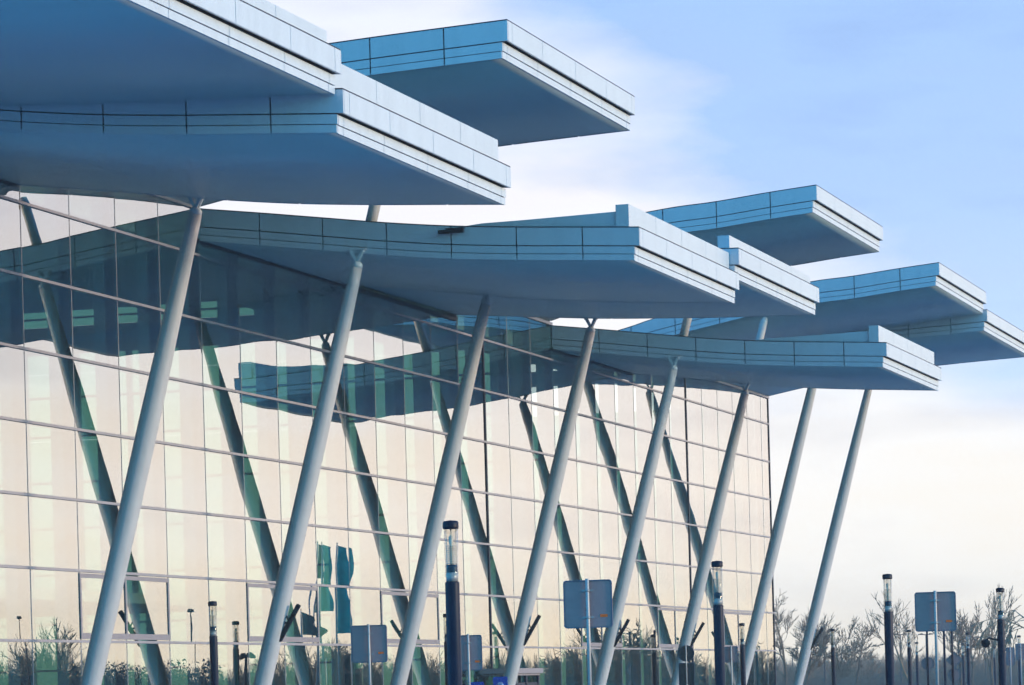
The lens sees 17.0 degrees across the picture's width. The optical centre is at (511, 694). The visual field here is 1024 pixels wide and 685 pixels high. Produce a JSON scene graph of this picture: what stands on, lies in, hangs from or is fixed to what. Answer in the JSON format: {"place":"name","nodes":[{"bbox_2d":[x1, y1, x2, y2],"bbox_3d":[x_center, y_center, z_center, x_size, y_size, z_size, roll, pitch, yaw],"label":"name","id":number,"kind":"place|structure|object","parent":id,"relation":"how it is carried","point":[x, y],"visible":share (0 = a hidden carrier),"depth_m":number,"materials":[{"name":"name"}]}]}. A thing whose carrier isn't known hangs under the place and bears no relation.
{"place":"outdoors","nodes":[
{"label":"outdoors","id":0,"kind":"place"},
{"bbox_2d":[443,520,461,684],"bbox_3d":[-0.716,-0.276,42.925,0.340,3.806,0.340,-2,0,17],"label":"lamp column","id":1,"kind":"structure","parent":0,"point":[453,627],"depth_m":42.85,"materials":[{"name":"metal"}]},
{"bbox_2d":[0,0,1023,668],"label":"sky","id":2,"kind":"structure","parent":0,"point":[909,113],"materials":[{"name":"blue"}]},
{"bbox_2d":[711,561,725,684],"bbox_3d":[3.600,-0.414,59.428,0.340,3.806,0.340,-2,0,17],"label":"lamp column","id":3,"kind":"structure","parent":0,"point":[718,624],"depth_m":59.36,"materials":[{"name":"metal"}]},
{"bbox_2d":[882,574,894,684],"bbox_3d":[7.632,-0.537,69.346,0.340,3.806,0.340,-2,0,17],"label":"lamp column","id":4,"kind":"structure","parent":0,"point":[889,645],"depth_m":69.27,"materials":[{"name":"metal"}]},
{"bbox_2d":[906,630,911,684],"bbox_3d":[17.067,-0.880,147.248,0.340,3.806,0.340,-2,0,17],"label":"lamp column","id":5,"kind":"structure","parent":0,"point":[909,659],"depth_m":147.18,"materials":[{"name":"black metal"}]},
{"bbox_2d":[915,642,918,684],"bbox_3d":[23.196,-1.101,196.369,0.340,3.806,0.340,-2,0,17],"label":"lamp column","id":6,"kind":"structure","parent":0,"point":[917,666],"depth_m":196.30,"materials":[{"name":"grey metal"}]},
{"bbox_2d":[961,643,964,684],"bbox_3d":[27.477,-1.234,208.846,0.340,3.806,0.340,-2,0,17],"label":"lamp column","id":7,"kind":"structure","parent":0,"point":[963,670],"depth_m":208.77,"materials":[{"name":"grey metal"}]},
{"bbox_2d":[965,632,970,684],"bbox_3d":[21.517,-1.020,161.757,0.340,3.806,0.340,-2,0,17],"label":"lamp column","id":8,"kind":"structure","parent":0,"point":[968,663],"depth_m":161.69,"materials":[{"name":"black metal"}]},
{"bbox_2d":[981,588,1005,684],"bbox_3d":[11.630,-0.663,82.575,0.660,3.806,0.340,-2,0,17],"label":"lamp column","id":9,"kind":"structure","parent":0,"point":[985,643],"depth_m":82.46,"materials":[{"name":"black metal"}]},
{"bbox_2d":[993,647,996,684],"bbox_3d":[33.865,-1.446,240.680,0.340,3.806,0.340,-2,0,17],"label":"lamp column","id":10,"kind":"structure","parent":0,"point":[994,664],"depth_m":240.60,"materials":[{"name":"grey metal"}]},
{"bbox_2d":[1017,635,1020,684],"bbox_3d":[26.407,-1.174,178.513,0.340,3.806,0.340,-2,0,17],"label":"lamp column","id":11,"kind":"structure","parent":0,"point":[1019,671],"depth_m":178.44,"materials":[{"name":"grey metal"}]},
{"label":"ground","id":12,"kind":"structure","parent":0,"visible":0},
{"bbox_2d":[774,591,798,684],"bbox_3d":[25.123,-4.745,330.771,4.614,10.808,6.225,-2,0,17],"label":"bare tree","id":13,"kind":"object","parent":12,"relation":"on","point":[777,631],"visible":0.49,"depth_m":330.01,"materials":[{"name":"brown plant"}]},
{"bbox_2d":[784,609,842,684],"bbox_3d":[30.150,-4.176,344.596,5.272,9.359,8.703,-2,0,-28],"label":"bare tree","id":14,"kind":"object","parent":12,"relation":"on","point":[818,655],"visible":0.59,"depth_m":343.95,"materials":[{"name":"brown plant"}]},
{"bbox_2d":[824,651,825,684],"bbox_3d":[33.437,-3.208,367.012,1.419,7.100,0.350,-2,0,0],"label":"street light","id":15,"kind":"object","parent":12,"relation":"on","point":[824,672],"visible":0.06,"depth_m":366.93,"materials":[{"name":"black metal"}]},
{"bbox_2d":[815,617,870,684],"bbox_3d":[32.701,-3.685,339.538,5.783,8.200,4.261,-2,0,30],"label":"bare tree","id":16,"kind":"object","parent":12,"relation":"on","point":[845,658],"visible":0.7,"depth_m":339.65,"materials":[{"name":"brown plant"}]},
{"bbox_2d":[837,623,884,684],"bbox_3d":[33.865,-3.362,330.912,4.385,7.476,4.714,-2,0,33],"label":"bare tree","id":17,"kind":"object","parent":12,"relation":"on","point":[854,653],"visible":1,"depth_m":330.11,"materials":[{"name":"brown plant"}]},
{"bbox_2d":[865,591,924,681],"bbox_3d":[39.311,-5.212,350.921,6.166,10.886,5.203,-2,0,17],"label":"bare tree","id":18,"kind":"object","parent":12,"relation":"on","point":[899,657],"visible":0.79,"depth_m":350.19,"materials":[{"name":"brown plant"}]},
{"bbox_2d":[776,665,1022,684],"bbox_3d":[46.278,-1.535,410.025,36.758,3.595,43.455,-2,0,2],"label":"undergrowth","id":19,"kind":"object","parent":12,"relation":"on","point":[923,681],"visible":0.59,"depth_m":402.28,"materials":[{"name":"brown plant"}]},
{"bbox_2d":[776,641,1023,684],"bbox_3d":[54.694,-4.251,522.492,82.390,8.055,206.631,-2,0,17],"label":"woodland","id":20,"kind":"object","parent":12,"relation":"on","point":[790,670],"visible":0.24,"depth_m":452.86,"materials":[{"name":"brown"}]},
{"bbox_2d":[900,634,902,684],"bbox_3d":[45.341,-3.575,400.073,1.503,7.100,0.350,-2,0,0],"label":"street light","id":21,"kind":"object","parent":12,"relation":"on","point":[900,664],"visible":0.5,"depth_m":399.99,"materials":[{"name":"black metal"}]},
{"bbox_2d":[918,633,933,684],"bbox_3d":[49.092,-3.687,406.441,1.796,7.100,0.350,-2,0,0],"label":"street light","id":22,"kind":"object","parent":12,"relation":"on","point":[926,654],"visible":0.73,"depth_m":406.37,"materials":[{"name":"black metal"}]},
{"bbox_2d":[932,603,982,684],"bbox_3d":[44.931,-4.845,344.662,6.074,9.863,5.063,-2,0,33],"label":"bare tree","id":23,"kind":"object","parent":12,"relation":"on","point":[958,632],"visible":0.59,"depth_m":344.39,"materials":[{"name":"brown plant"}]},
{"bbox_2d":[954,620,992,684],"bbox_3d":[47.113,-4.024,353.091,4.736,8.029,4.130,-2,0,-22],"label":"bare tree","id":24,"kind":"object","parent":12,"relation":"on","point":[973,665],"visible":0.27,"depth_m":352.50,"materials":[{"name":"brown plant"}]},
{"bbox_2d":[970,610,1023,684],"bbox_3d":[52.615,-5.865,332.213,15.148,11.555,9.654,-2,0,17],"label":"bare tree","id":25,"kind":"object","parent":12,"relation":"on","point":[1008,635],"visible":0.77,"depth_m":332.04,"materials":[{"name":"brown plant"}]},
{"bbox_2d":[975,583,1019,684],"bbox_3d":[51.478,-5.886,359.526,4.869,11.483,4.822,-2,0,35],"label":"bare tree","id":26,"kind":"object","parent":12,"relation":"on","point":[992,628],"visible":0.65,"depth_m":359.60,"materials":[{"name":"brown plant"}]},
{"bbox_3d":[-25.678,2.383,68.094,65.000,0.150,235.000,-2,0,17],"label":"forecourt paving","id":27,"kind":"structure","parent":0,"visible":0},
{"bbox_2d":[208,601,218,684],"bbox_3d":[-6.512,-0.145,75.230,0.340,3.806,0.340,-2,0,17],"label":"lamp column","id":28,"kind":"structure","parent":27,"relation":"on","point":[213,643],"depth_m":75.16,"materials":[{"name":"black metal"}]},
{"bbox_2d":[355,668,362,684],"bbox_3d":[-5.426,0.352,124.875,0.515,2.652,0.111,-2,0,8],"label":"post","id":29,"kind":"object","parent":27,"relation":"on","point":[358,676],"visible":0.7,"depth_m":124.91,"materials":[{"name":"metal"}]},
{"bbox_2d":[351,624,387,684],"bbox_3d":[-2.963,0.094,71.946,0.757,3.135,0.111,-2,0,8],"label":"traffic sign","id":30,"kind":"object","parent":27,"relation":"on","point":[368,643],"visible":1,"depth_m":71.96,"materials":[{"name":"metal"}]},
{"bbox_2d":[443,614,447,684],"bbox_3d":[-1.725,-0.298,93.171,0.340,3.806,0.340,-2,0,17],"label":"lamp column","id":31,"kind":"structure","parent":27,"relation":"on","point":[445,657],"depth_m":93.10,"materials":[{"name":"grey metal"}]},
{"bbox_2d":[461,634,482,684],"bbox_3d":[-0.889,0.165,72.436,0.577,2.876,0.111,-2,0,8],"label":"traffic sign","id":32,"kind":"object","parent":27,"relation":"on","point":[471,652],"visible":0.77,"depth_m":72.44,"materials":[{"name":"metal"}]},
{"bbox_2d":[471,682,483,684],"bbox_3d":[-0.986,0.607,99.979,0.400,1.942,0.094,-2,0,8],"label":"information board","id":33,"kind":"object","parent":27,"relation":"on","point":[477,683],"visible":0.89,"depth_m":99.95,"materials":[{"name":"metal"}]},
{"bbox_2d":[493,677,507,684],"bbox_3d":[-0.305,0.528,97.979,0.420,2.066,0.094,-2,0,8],"label":"information board","id":34,"kind":"object","parent":27,"relation":"on","point":[500,680],"visible":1,"depth_m":97.95,"materials":[{"name":"metal"}]},
{"bbox_2d":[0,0,1023,684],"bbox_3d":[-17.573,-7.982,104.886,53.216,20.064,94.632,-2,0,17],"label":"terminal building","id":35,"kind":"structure","parent":27,"relation":"on","point":[254,470],"depth_m":93.99,"materials":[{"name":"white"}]},
{"bbox_2d":[79,573,170,639],"bbox_3d":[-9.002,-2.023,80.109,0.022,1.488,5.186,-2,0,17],"label":"window frame","id":36,"kind":"structure","parent":35,"relation":"in","point":[126,636],"depth_m":80.22,"materials":[{"name":"metal"}]},
{"bbox_2d":[247,583,319,641],"bbox_3d":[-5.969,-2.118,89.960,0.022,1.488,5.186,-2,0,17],"label":"window frame","id":37,"kind":"structure","parent":35,"relation":"in","point":[250,638],"depth_m":90.26,"materials":[{"name":"metal"}]},
{"bbox_2d":[380,591,439,643],"bbox_3d":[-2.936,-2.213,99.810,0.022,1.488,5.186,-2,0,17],"label":"window frame","id":38,"kind":"structure","parent":35,"relation":"in","point":[389,641],"depth_m":99.71,"materials":[{"name":"metal"}]},
{"bbox_2d":[581,620,621,646],"bbox_3d":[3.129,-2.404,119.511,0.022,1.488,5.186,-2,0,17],"label":"window frame","id":39,"kind":"structure","parent":35,"relation":"in","point":[583,643],"depth_m":118.93,"materials":[{"name":"metal"}]},
{"bbox_2d":[657,607,692,647],"bbox_3d":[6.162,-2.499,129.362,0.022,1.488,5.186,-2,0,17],"label":"window frame","id":40,"kind":"structure","parent":35,"relation":"in","point":[675,645],"depth_m":128.53,"materials":[{"name":"metal"}]},
{"bbox_2d":[724,611,751,648],"bbox_3d":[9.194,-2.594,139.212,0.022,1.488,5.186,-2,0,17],"label":"window frame","id":41,"kind":"structure","parent":35,"relation":"in","point":[725,612],"depth_m":139.18,"materials":[{"name":"metal"}]},
{"bbox_2d":[563,579,612,684],"bbox_3d":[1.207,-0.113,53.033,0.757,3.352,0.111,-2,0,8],"label":"traffic sign","id":42,"kind":"object","parent":27,"relation":"on","point":[588,604],"visible":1,"depth_m":53.04,"materials":[{"name":"metal"}]},
{"bbox_2d":[678,645,694,684],"bbox_3d":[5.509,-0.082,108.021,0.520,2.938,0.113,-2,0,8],"label":"traffic sign","id":43,"kind":"object","parent":27,"relation":"on","point":[686,669],"visible":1,"depth_m":108.04,"materials":[{"name":"metal"}]},
{"bbox_2d":[725,646,737,684],"bbox_3d":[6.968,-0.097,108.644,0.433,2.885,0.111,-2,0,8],"label":"traffic sign","id":44,"kind":"object","parent":27,"relation":"on","point":[731,654],"visible":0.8,"depth_m":108.65,"materials":[{"name":"metal"}]},
{"bbox_2d":[739,623,745,684],"bbox_3d":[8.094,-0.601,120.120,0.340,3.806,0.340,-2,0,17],"label":"lamp column","id":45,"kind":"structure","parent":27,"relation":"on","point":[742,663],"depth_m":120.05,"materials":[{"name":"metal"}]},
{"bbox_2d":[830,629,835,684],"bbox_3d":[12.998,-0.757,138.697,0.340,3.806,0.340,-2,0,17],"label":"lamp column","id":46,"kind":"structure","parent":27,"relation":"on","point":[833,667],"depth_m":138.63,"materials":[{"name":"black metal"}]},
{"bbox_2d":[921,632,933,684],"bbox_3d":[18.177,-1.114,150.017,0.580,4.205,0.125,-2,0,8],"label":"traffic sign","id":47,"kind":"object","parent":27,"relation":"on","point":[927,663],"visible":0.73,"depth_m":150.00,"materials":[{"name":"metal"}]},
{"bbox_2d":[943,631,945,684],"bbox_3d":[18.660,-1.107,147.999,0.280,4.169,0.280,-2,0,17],"label":"navy post","id":48,"kind":"object","parent":27,"relation":"on","point":[944,656],"visible":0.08,"depth_m":147.96,"materials":[{"name":"metal"}]},
{"bbox_2d":[946,631,962,684],"bbox_3d":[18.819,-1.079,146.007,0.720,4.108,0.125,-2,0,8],"label":"traffic sign","id":49,"kind":"object","parent":27,"relation":"on","point":[953,659],"visible":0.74,"depth_m":146.02,"materials":[{"name":"metal"}]},
{"bbox_2d":[1006,647,1014,684],"bbox_3d":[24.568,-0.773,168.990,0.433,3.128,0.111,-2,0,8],"label":"traffic sign","id":50,"kind":"object","parent":27,"relation":"on","point":[1010,656],"visible":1,"depth_m":169.00,"materials":[{"name":"metal"}]},
{"bbox_2d":[1015,643,1023,684],"bbox_3d":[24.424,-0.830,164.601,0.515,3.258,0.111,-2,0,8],"label":"traffic sign","id":51,"kind":"object","parent":27,"relation":"on","point":[1019,651],"visible":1,"depth_m":164.62,"materials":[{"name":"metal"}]},
{"bbox_3d":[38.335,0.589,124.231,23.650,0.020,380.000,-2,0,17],"label":"road","id":52,"kind":"structure","parent":0,"visible":0},
{"bbox_2d":[914,591,956,684],"bbox_3d":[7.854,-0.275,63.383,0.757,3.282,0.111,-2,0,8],"label":"traffic sign","id":53,"kind":"object","parent":52,"relation":"on","point":[935,611],"visible":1,"depth_m":63.39,"materials":[{"name":"metal"}]}
]}

